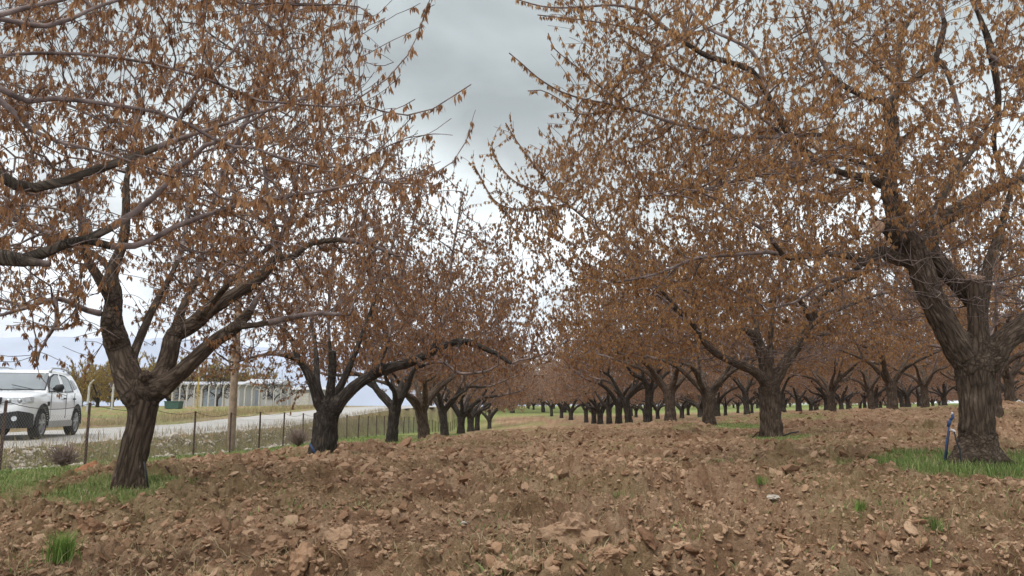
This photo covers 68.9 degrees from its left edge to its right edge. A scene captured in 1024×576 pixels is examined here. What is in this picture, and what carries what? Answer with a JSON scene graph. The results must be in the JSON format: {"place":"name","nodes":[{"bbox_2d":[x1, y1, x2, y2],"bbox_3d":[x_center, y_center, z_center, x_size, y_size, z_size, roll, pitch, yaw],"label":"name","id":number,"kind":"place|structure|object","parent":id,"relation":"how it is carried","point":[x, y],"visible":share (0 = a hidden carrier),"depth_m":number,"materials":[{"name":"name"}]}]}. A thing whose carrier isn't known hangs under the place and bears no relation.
{"place":"outdoors","nodes":[
{"label":"outdoors","id":0,"kind":"place"},
{"bbox_2d":[0,406,435,448],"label":"road","id":1,"kind":"structure","parent":0,"point":[348,410],"depth_m":27.15,"materials":[{"name":"asphalt"}]},
{"bbox_2d":[0,367,81,438],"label":"parked car","id":2,"kind":"object","parent":1,"relation":"on","point":[28,388],"visible":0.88,"depth_m":17.69,"materials":[{"name":"white paint"}]},
{"bbox_2d":[0,336,680,406],"bbox_3d":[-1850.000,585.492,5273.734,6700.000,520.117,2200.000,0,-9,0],"label":"hills","id":3,"kind":"structure","parent":0,"point":[365,395],"depth_m":4679.49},
{"bbox_2d":[0,400,1023,575],"bbox_3d":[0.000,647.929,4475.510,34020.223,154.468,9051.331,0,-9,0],"label":"ground","id":4,"kind":"structure","parent":0,"point":[527,420],"depth_m":7.21,"materials":[{"name":"soil"}]},
{"bbox_2d":[39,527,84,563],"bbox_3d":[-2.764,1.583,4.629,0.357,0.202,0.319,0,-9,0],"label":"grass tuft","id":5,"kind":"object","parent":4,"relation":"on","point":[60,548],"visible":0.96,"depth_m":4.57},
{"bbox_2d":[45,441,84,466],"bbox_3d":[-8.177,3.057,13.722,0.716,0.504,0.715,0,-9,0],"label":"dead shrub","id":6,"kind":"object","parent":4,"relation":"on","point":[61,457],"visible":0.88,"depth_m":13.63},
{"bbox_2d":[57,359,108,406],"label":"willow tree","id":7,"kind":"object","parent":4,"relation":"on","point":[72,368],"visible":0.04,"depth_m":72.37,"materials":[{"name":"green plant"}]},
{"bbox_2d":[74,460,97,471],"bbox_3d":[-5.755,2.525,10.230,0.640,0.326,0.600,0,-9,0],"label":"earth mound","id":8,"kind":"object","parent":4,"relation":"on","point":[87,465],"visible":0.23,"depth_m":10.14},
{"bbox_2d":[66,350,116,406],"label":"willow tree","id":9,"kind":"object","parent":4,"relation":"on","point":[100,394],"visible":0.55,"depth_m":64.65,"materials":[{"name":"green plant"}]},
{"bbox_2d":[76,517,116,535],"bbox_3d":[-3.221,1.859,5.769,0.247,0.185,0.266,-6,-11,33],"label":"soil clod","id":10,"kind":"object","parent":4,"relation":"on","point":[89,526],"visible":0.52,"depth_m":5.68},
{"bbox_2d":[84,353,145,406],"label":"willow tree","id":11,"kind":"object","parent":4,"relation":"on","point":[116,396],"visible":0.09,"depth_m":70.50,"materials":[{"name":"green plant"}]},
{"bbox_2d":[1,423,311,469],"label":"dry roadside weeds","id":12,"kind":"object","parent":4,"relation":"on","point":[83,442],"visible":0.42,"depth_m":19.39,"materials":[{"name":"dry grass"},{"name":"dry plant stems"}]},
{"bbox_2d":[140,350,186,400],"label":"willow tree","id":13,"kind":"object","parent":4,"relation":"on","point":[152,366],"visible":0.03,"depth_m":107.50,"materials":[{"name":"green plant"}]},
{"bbox_2d":[164,401,183,408],"bbox_3d":[-25.503,8.872,56.306,1.160,0.680,0.860,0,-9,0],"label":"green skip","id":14,"kind":"object","parent":4,"relation":"on","point":[173,404],"visible":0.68,"depth_m":55.93,"materials":[{"name":"metal"}]},
{"bbox_2d":[173,374,203,401],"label":"bare tree","id":15,"kind":"object","parent":4,"relation":"on","point":[189,393],"visible":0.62,"depth_m":82.85,"materials":[{"name":"grey plant"}]},
{"bbox_2d":[183,528,205,541],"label":"soil clod","id":16,"kind":"object","parent":4,"relation":"on","point":[194,533],"visible":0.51,"depth_m":5.50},
{"bbox_2d":[169,353,226,398],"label":"willow tree","id":17,"kind":"object","parent":4,"relation":"on","point":[218,364],"visible":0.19,"depth_m":104.44,"materials":[{"name":"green plant"}]},
{"bbox_2d":[0,404,405,468],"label":"verge weeds","id":18,"kind":"object","parent":4,"relation":"on","point":[244,411],"visible":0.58,"depth_m":27.28,"materials":[{"name":"plant"}]},
{"bbox_2d":[173,382,257,405],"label":"farm building","id":19,"kind":"structure","parent":4,"relation":"on","point":[249,387],"depth_m":91.11,"materials":[{"name":"white paint"}]},
{"bbox_2d":[202,388,224,405],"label":"door","id":20,"kind":"structure","parent":19,"relation":"in","point":[211,403],"depth_m":90.93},
{"bbox_2d":[200,364,230,405],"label":"bare tree","id":21,"kind":"object","parent":4,"relation":"on","point":[221,390],"visible":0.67,"depth_m":79.10,"materials":[{"name":"grey plant"}]},
{"bbox_2d":[0,0,431,489],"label":"orchard tree","id":22,"kind":"object","parent":4,"relation":"on","point":[143,394],"visible":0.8,"depth_m":7.89,"materials":[{"name":"brown plant"}]},
{"bbox_2d":[197,353,252,381],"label":"willow tree","id":23,"kind":"object","parent":4,"relation":"on","point":[242,378],"visible":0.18,"depth_m":105.67,"materials":[{"name":"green plant"}]},
{"bbox_2d":[0,400,454,469],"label":"wire fence","id":24,"kind":"object","parent":4,"relation":"on","point":[4,413],"visible":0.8,"depth_m":19.59,"materials":[{"name":"metal"}]},
{"bbox_2d":[0,0,475,277],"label":"orchard tree","id":25,"kind":"object","parent":4,"relation":"on","point":[86,239],"visible":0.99,"depth_m":4.24,"materials":[{"name":"brown plant"}]},
{"bbox_2d":[226,208,262,450],"bbox_3d":[-8.928,1.292,24.291,1.300,8.601,0.290,0,-9,0],"label":"utility pole","id":26,"kind":"object","parent":4,"relation":"on","point":[233,393],"visible":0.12,"depth_m":23.88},
{"bbox_2d":[238,358,281,378],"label":"willow tree","id":27,"kind":"object","parent":4,"relation":"on","point":[270,377],"visible":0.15,"depth_m":116.79,"materials":[{"name":"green plant"}]},
{"bbox_2d":[246,379,294,405],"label":"farm building","id":28,"kind":"structure","parent":4,"relation":"on","point":[269,402],"depth_m":99.22,"materials":[{"name":"white paint"}]},
{"bbox_2d":[251,533,291,557],"bbox_3d":[-1.563,1.711,4.905,0.242,0.186,0.261,0,-9,0],"label":"soil clod","id":29,"kind":"object","parent":4,"relation":"on","point":[265,548],"visible":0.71,"depth_m":4.83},
{"bbox_2d":[256,367,289,404],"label":"bare tree","id":30,"kind":"object","parent":4,"relation":"on","point":[271,395],"visible":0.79,"depth_m":87.11,"materials":[{"name":"grey plant"}]},
{"bbox_2d":[279,424,311,446],"bbox_3d":[-7.191,4.948,25.058,1.122,0.769,1.182,0,-9,0],"label":"dead shrub","id":31,"kind":"object","parent":4,"relation":"on","point":[299,439],"visible":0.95,"depth_m":24.94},
{"bbox_2d":[288,541,314,575],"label":"soil clod","id":32,"kind":"object","parent":4,"relation":"on","point":[301,556],"visible":0.83,"depth_m":4.16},
{"bbox_2d":[291,387,345,405],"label":"farm building","id":33,"kind":"structure","parent":4,"relation":"on","point":[305,399],"depth_m":116.68,"materials":[{"name":"white paint"}]},
{"bbox_2d":[293,392,308,405],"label":"door","id":34,"kind":"structure","parent":33,"relation":"in","point":[304,399],"depth_m":116.63,"materials":[{"name":"metal"}]},
{"bbox_2d":[323,524,357,550],"bbox_3d":[-1.093,1.638,4.838,0.241,0.228,0.170,-7,-12,39],"label":"soil clod","id":35,"kind":"object","parent":4,"relation":"on","point":[342,535],"visible":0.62,"depth_m":4.81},
{"bbox_2d":[123,84,596,453],"bbox_3d":[-3.193,-0.415,16.168,9.843,8.440,8.575,0,-9,0],"label":"orchard tree","id":36,"kind":"object","parent":4,"relation":"on","point":[330,404],"visible":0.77,"depth_m":15.57,"materials":[{"name":"brown plant"}]},
{"bbox_2d":[358,524,380,538],"bbox_3d":[-0.924,1.579,4.846,0.148,0.098,0.128,2,-9,-11],"label":"soil clod","id":37,"kind":"object","parent":4,"relation":"on","point":[371,530],"visible":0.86,"depth_m":4.81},
{"bbox_2d":[268,244,529,442],"bbox_3d":[-3.613,1.758,24.052,8.521,6.799,8.698,4,-11,-23],"label":"orchard tree","id":38,"kind":"object","parent":4,"relation":"on","point":[395,402],"visible":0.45,"depth_m":23.51,"materials":[{"name":"brown plant"}]},
{"bbox_2d":[288,246,540,438],"bbox_3d":[-3.948,2.354,31.845,10.739,8.651,11.083,-3,-6,10],"label":"orchard tree","id":39,"kind":"object","parent":4,"relation":"on","point":[420,403],"visible":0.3,"depth_m":31.25,"materials":[{"name":"brown plant"}]},
{"bbox_2d":[359,296,528,434],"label":"orchard tree","id":40,"kind":"object","parent":4,"relation":"on","point":[442,408],"visible":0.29,"depth_m":39.36,"materials":[{"name":"brown plant"}]},
{"bbox_2d":[438,534,450,543],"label":"soil clod","id":41,"kind":"object","parent":4,"relation":"on","point":[443,538],"visible":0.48,"depth_m":5.78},
{"bbox_2d":[391,323,538,433],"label":"orchard tree","id":42,"kind":"object","parent":4,"relation":"on","point":[463,412],"visible":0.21,"depth_m":45.98,"materials":[{"name":"brown plant"}]},
{"bbox_2d":[404,344,536,431],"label":"orchard tree","id":43,"kind":"object","parent":4,"relation":"on","point":[471,415],"visible":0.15,"depth_m":57.07,"materials":[{"name":"brown plant"}]},
{"bbox_2d":[432,360,538,430],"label":"orchard tree","id":44,"kind":"object","parent":4,"relation":"on","point":[477,423],"visible":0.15,"depth_m":62.89,"materials":[{"name":"brown plant"}]},
{"bbox_2d":[457,376,534,428],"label":"orchard tree","id":45,"kind":"object","parent":4,"relation":"on","point":[492,414],"visible":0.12,"depth_m":86.47,"materials":[{"name":"brown plant"}]},
{"bbox_2d":[489,561,508,575],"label":"soil clod","id":46,"kind":"object","parent":4,"relation":"on","point":[499,566],"visible":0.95,"depth_m":4.12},
{"bbox_2d":[0,411,1023,575],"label":"soil clods","id":47,"kind":"object","parent":4,"relation":"on","point":[910,528],"visible":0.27,"depth_m":6.05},
{"bbox_2d":[0,457,1023,575],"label":"soil crumbs","id":48,"kind":"object","parent":4,"relation":"on","point":[554,569],"visible":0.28,"depth_m":5.65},
{"bbox_2d":[0,407,1023,575],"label":"dry straw","id":49,"kind":"object","parent":4,"relation":"on","point":[460,500],"visible":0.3,"depth_m":6.38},
{"bbox_2d":[8,416,1023,575],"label":"weeds","id":50,"kind":"object","parent":4,"relation":"on","point":[798,484],"visible":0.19,"depth_m":6.75,"materials":[{"name":"green plant"}]},
{"bbox_2d":[494,356,544,412],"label":"orchard tree","id":51,"kind":"object","parent":4,"relation":"on","point":[512,411],"visible":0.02,"depth_m":130.58,"materials":[{"name":"brown plant"}]},
{"bbox_2d":[510,523,533,536],"bbox_3d":[0.082,1.852,5.665,0.185,0.131,0.218,7,-11,-36],"label":"soil clod","id":52,"kind":"object","parent":4,"relation":"on","point":[523,528],"visible":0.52,"depth_m":5.63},
{"bbox_2d":[511,555,535,567],"bbox_3d":[0.063,1.569,4.258,0.155,0.087,0.142,0,-9,0],"label":"soil clod","id":53,"kind":"object","parent":4,"relation":"on","point":[523,558],"visible":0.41,"depth_m":4.22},
{"bbox_2d":[523,355,558,411],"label":"orchard tree","id":54,"kind":"object","parent":4,"relation":"on","point":[542,406],"visible":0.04,"depth_m":132.35,"materials":[{"name":"brown plant"}]},
{"bbox_2d":[524,367,568,415],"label":"orchard tree","id":55,"kind":"object","parent":4,"relation":"on","point":[549,405],"visible":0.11,"depth_m":113.30,"materials":[{"name":"brown plant"}]},
{"bbox_2d":[523,359,570,417],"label":"orchard tree","id":56,"kind":"object","parent":4,"relation":"on","point":[558,404],"visible":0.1,"depth_m":102.49,"materials":[{"name":"brown plant"}]},
{"bbox_2d":[90,401,1023,486],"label":"field clods","id":57,"kind":"object","parent":4,"relation":"on","point":[787,469],"visible":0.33,"depth_m":13.00,"materials":[{"name":"soil"}]},
{"bbox_2d":[532,345,592,411],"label":"orchard tree","id":58,"kind":"object","parent":4,"relation":"on","point":[564,410],"visible":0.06,"depth_m":131.20,"materials":[{"name":"brown plant"}]},
{"bbox_2d":[531,368,601,419],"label":"orchard tree","id":59,"kind":"object","parent":4,"relation":"on","point":[572,409],"visible":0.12,"depth_m":92.52,"materials":[{"name":"brown plant"}]},
{"bbox_2d":[539,511,610,548],"bbox_3d":[0.461,1.797,5.510,0.536,0.314,0.330,0,-9,0],"label":"soil clod","id":60,"kind":"object","parent":4,"relation":"on","point":[572,524],"visible":0.89,"depth_m":5.40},
{"bbox_2d":[540,364,612,422],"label":"orchard tree","id":61,"kind":"object","parent":4,"relation":"on","point":[584,408],"visible":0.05,"depth_m":82.49,"materials":[{"name":"brown plant"}]},
{"bbox_2d":[537,362,644,423],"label":"orchard tree","id":62,"kind":"object","parent":4,"relation":"on","point":[599,411],"visible":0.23,"depth_m":67.79,"materials":[{"name":"brown plant"}]},
{"bbox_2d":[542,359,640,423],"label":"orchard tree","id":63,"kind":"object","parent":4,"relation":"on","point":[593,416],"visible":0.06,"depth_m":74.72,"materials":[{"name":"brown plant"}]},
{"bbox_2d":[592,544,620,564],"bbox_3d":[0.486,1.415,3.920,0.171,0.145,0.144,0,-9,0],"label":"soil clod","id":64,"kind":"object","parent":4,"relation":"on","point":[607,553],"visible":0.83,"depth_m":3.87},
{"bbox_2d":[548,350,667,423],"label":"orchard tree","id":65,"kind":"object","parent":4,"relation":"on","point":[608,406],"visible":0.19,"depth_m":60.94,"materials":[{"name":"brown plant"}]},
{"bbox_2d":[545,310,685,423],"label":"orchard tree","id":66,"kind":"object","parent":4,"relation":"on","point":[618,404],"visible":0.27,"depth_m":54.00,"materials":[{"name":"brown plant"}]},
{"bbox_2d":[541,294,701,422],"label":"orchard tree","id":67,"kind":"object","parent":4,"relation":"on","point":[636,386],"visible":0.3,"depth_m":47.12,"materials":[{"name":"brown plant"}]},
{"bbox_2d":[630,390,661,414],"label":"orchard tree","id":68,"kind":"object","parent":4,"relation":"on","point":[639,406],"visible":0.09,"depth_m":93.16,"materials":[{"name":"brown plant"}]},
{"bbox_2d":[545,259,747,421],"bbox_3d":[7.599,2.839,40.916,10.921,9.552,10.976,-2,-9,10],"label":"orchard tree","id":69,"kind":"object","parent":4,"relation":"on","point":[650,387],"visible":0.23,"depth_m":40.19,"materials":[{"name":"brown plant"}]},
{"bbox_2d":[632,380,685,418],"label":"orchard tree","id":70,"kind":"object","parent":4,"relation":"on","point":[658,407],"visible":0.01,"depth_m":85.76,"materials":[{"name":"brown plant"}]},
{"bbox_2d":[540,241,799,420],"bbox_3d":[6.686,2.002,34.299,11.811,8.754,11.612,10,-16,-40],"label":"orchard tree","id":71,"kind":"object","parent":4,"relation":"on","point":[669,392],"visible":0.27,"depth_m":33.67,"materials":[{"name":"brown plant"}]},
{"bbox_2d":[673,541,690,554],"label":"soil clod","id":72,"kind":"object","parent":4,"relation":"on","point":[679,546],"visible":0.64,"depth_m":4.40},
{"bbox_2d":[640,366,724,418],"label":"orchard tree","id":73,"kind":"object","parent":4,"relation":"on","point":[681,408],"visible":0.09,"depth_m":71.56,"materials":[{"name":"brown plant"}]},
{"bbox_2d":[649,362,749,416],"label":"orchard tree","id":74,"kind":"object","parent":4,"relation":"on","point":[699,406],"visible":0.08,"depth_m":65.36,"materials":[{"name":"brown plant"}]},
{"bbox_2d":[558,227,859,424],"bbox_3d":[7.425,1.461,27.109,10.583,7.503,10.404,6,-11,-26],"label":"orchard tree","id":75,"kind":"object","parent":4,"relation":"on","point":[707,395],"visible":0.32,"depth_m":26.50,"materials":[{"name":"brown plant"}]},
{"bbox_2d":[667,348,759,415],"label":"orchard tree","id":76,"kind":"object","parent":4,"relation":"on","point":[728,388],"visible":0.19,"depth_m":57.87,"materials":[{"name":"brown plant"}]},
{"bbox_2d":[461,100,982,437],"bbox_3d":[5.358,-0.340,20.267,13.447,9.017,9.035,0,-9,0],"label":"orchard tree","id":77,"kind":"object","parent":4,"relation":"on","point":[768,375],"visible":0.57,"depth_m":19.46,"materials":[{"name":"brown plant"}]},
{"bbox_2d":[712,372,756,415],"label":"orchard tree","id":78,"kind":"object","parent":4,"relation":"on","point":[734,397],"visible":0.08,"depth_m":82.86,"materials":[{"name":"brown plant"}]},
{"bbox_2d":[690,307,813,414],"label":"orchard tree","id":79,"kind":"object","parent":4,"relation":"on","point":[745,391],"visible":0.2,"depth_m":51.27,"materials":[{"name":"brown plant"}]},
{"bbox_2d":[715,354,811,398],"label":"orchard tree","id":80,"kind":"object","parent":4,"relation":"on","point":[755,393],"visible":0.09,"depth_m":69.37,"materials":[{"name":"brown plant"}]},
{"bbox_2d":[509,0,1023,466],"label":"orchard tree","id":81,"kind":"object","parent":4,"relation":"on","point":[976,355],"visible":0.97,"depth_m":10.51,"materials":[{"name":"brown plant"}]},
{"bbox_2d":[709,313,858,411],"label":"orchard tree","id":82,"kind":"object","parent":4,"relation":"on","point":[783,406],"visible":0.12,"depth_m":44.24,"materials":[{"name":"brown plant"}]},
{"bbox_2d":[775,533,796,542],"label":"soil clod","id":83,"kind":"object","parent":4,"relation":"on","point":[780,537],"visible":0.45,"depth_m":5.64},
{"bbox_2d":[755,365,844,410],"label":"orchard tree","id":84,"kind":"object","parent":4,"relation":"on","point":[796,397],"visible":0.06,"depth_m":62.15,"materials":[{"name":"brown plant"}]},
{"bbox_2d":[784,369,852,410],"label":"orchard tree","id":85,"kind":"object","parent":4,"relation":"on","point":[810,402],"visible":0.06,"depth_m":77.81,"materials":[{"name":"brown plant"}]},
{"bbox_2d":[781,352,880,409],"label":"orchard tree","id":86,"kind":"object","parent":4,"relation":"on","point":[822,395],"visible":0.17,"depth_m":54.96,"materials":[{"name":"brown plant"}]},
{"bbox_2d":[738,288,929,411],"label":"orchard tree","id":87,"kind":"object","parent":4,"relation":"on","point":[829,389],"visible":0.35,"depth_m":37.11,"materials":[{"name":"brown plant"}]},
{"bbox_2d":[801,358,874,408],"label":"orchard tree","id":88,"kind":"object","parent":4,"relation":"on","point":[842,399],"visible":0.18,"depth_m":71.34,"materials":[{"name":"brown plant"}]},
{"bbox_2d":[832,355,881,407],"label":"orchard tree","id":89,"kind":"object","parent":4,"relation":"on","point":[864,400],"visible":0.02,"depth_m":80.56,"materials":[{"name":"brown plant"}]},
{"bbox_2d":[844,496,872,512],"bbox_3d":[3.262,2.015,6.982,0.300,0.131,0.334,-4,-10,21],"label":"grass tuft","id":90,"kind":"object","parent":4,"relation":"on","point":[857,507],"visible":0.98,"depth_m":6.95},
{"bbox_2d":[804,291,934,409],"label":"orchard tree","id":91,"kind":"object","parent":4,"relation":"on","point":[869,387],"visible":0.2,"depth_m":48.66,"materials":[{"name":"brown plant"}]},
{"bbox_2d":[824,346,924,407],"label":"orchard tree","id":92,"kind":"object","parent":4,"relation":"on","point":[877,394],"visible":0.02,"depth_m":63.53,"materials":[{"name":"brown plant"}]},
{"bbox_2d":[841,387,914,407],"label":"orchard tree","id":93,"kind":"object","parent":4,"relation":"on","point":[881,398],"visible":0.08,"depth_m":89.36,"materials":[{"name":"brown plant"}]},
{"bbox_2d":[767,238,1017,409],"bbox_3d":[15.561,1.613,31.439,10.000,7.504,10.171,-5,-10,30],"label":"orchard tree","id":94,"kind":"object","parent":4,"relation":"on","point":[890,388],"visible":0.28,"depth_m":31.02,"materials":[{"name":"brown plant"}]},
{"bbox_2d":[848,343,954,406],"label":"orchard tree","id":95,"kind":"object","parent":4,"relation":"on","point":[904,392],"visible":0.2,"depth_m":56.74,"materials":[{"name":"brown plant"}]},
{"bbox_2d":[870,344,938,406],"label":"orchard tree","id":96,"kind":"object","parent":4,"relation":"on","point":[901,398],"visible":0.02,"depth_m":74.14,"materials":[{"name":"brown plant"}]},
{"bbox_2d":[825,170,1023,417],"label":"orchard tree","id":97,"kind":"object","parent":4,"relation":"on","point":[999,412],"visible":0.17,"depth_m":23.55,"materials":[{"name":"brown plant"}]},
{"bbox_2d":[848,290,1001,407],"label":"orchard tree","id":98,"kind":"object","parent":4,"relation":"on","point":[923,386],"visible":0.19,"depth_m":41.54,"materials":[{"name":"brown plant"}]},
{"bbox_2d":[899,357,955,405],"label":"orchard tree","id":99,"kind":"object","parent":4,"relation":"on","point":[945,391],"visible":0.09,"depth_m":66.98,"materials":[{"name":"brown plant"}]},
{"bbox_2d":[904,374,956,405],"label":"orchard tree","id":100,"kind":"object","parent":4,"relation":"on","point":[931,399],"visible":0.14,"depth_m":94.00,"materials":[{"name":"brown plant"}]},
{"bbox_2d":[910,359,954,405],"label":"orchard tree","id":101,"kind":"object","parent":4,"relation":"on","point":[917,395],"depth_m":82.10,"materials":[{"name":"brown plant"}]},
{"bbox_2d":[922,512,949,531],"bbox_3d":[2.602,1.447,4.633,0.244,0.101,0.206,-7,-11,36],"label":"weed tuft","id":102,"kind":"object","parent":4,"relation":"on","point":[934,524],"visible":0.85,"depth_m":4.62,"materials":[{"name":"green plant"}]},
{"bbox_2d":[944,412,961,464],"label":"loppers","id":103,"kind":"object","parent":4,"relation":"on","point":[948,433],"visible":0.94,"depth_m":10.48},
{"bbox_2d":[888,305,1023,380],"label":"orchard tree","id":104,"kind":"object","parent":4,"relation":"on","point":[948,372],"visible":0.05,"depth_m":51.40,"materials":[{"name":"brown plant"}]},
{"bbox_2d":[889,243,1023,401],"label":"orchard tree","id":105,"kind":"object","parent":4,"relation":"on","point":[1008,377],"visible":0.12,"depth_m":34.69,"materials":[{"name":"brown plant"}]},
{"bbox_2d":[1001,378,1023,400],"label":"orchard tree","id":106,"kind":"object","parent":4,"relation":"on","point":[1019,388],"visible":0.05,"depth_m":90.82,"materials":[{"name":"brown plant"}]},
{"bbox_2d":[1001,362,1023,400],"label":"orchard tree","id":107,"kind":"object","parent":4,"relation":"on","point":[1019,380],"visible":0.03,"depth_m":67.23,"materials":[{"name":"brown plant"}]},
{"bbox_2d":[0,405,1023,503],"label":"verge grass","id":108,"kind":"structure","parent":0,"point":[965,467],"depth_m":9.99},
{"bbox_2d":[0,0,1023,402],"label":"sky","id":109,"kind":"structure","parent":0,"point":[464,43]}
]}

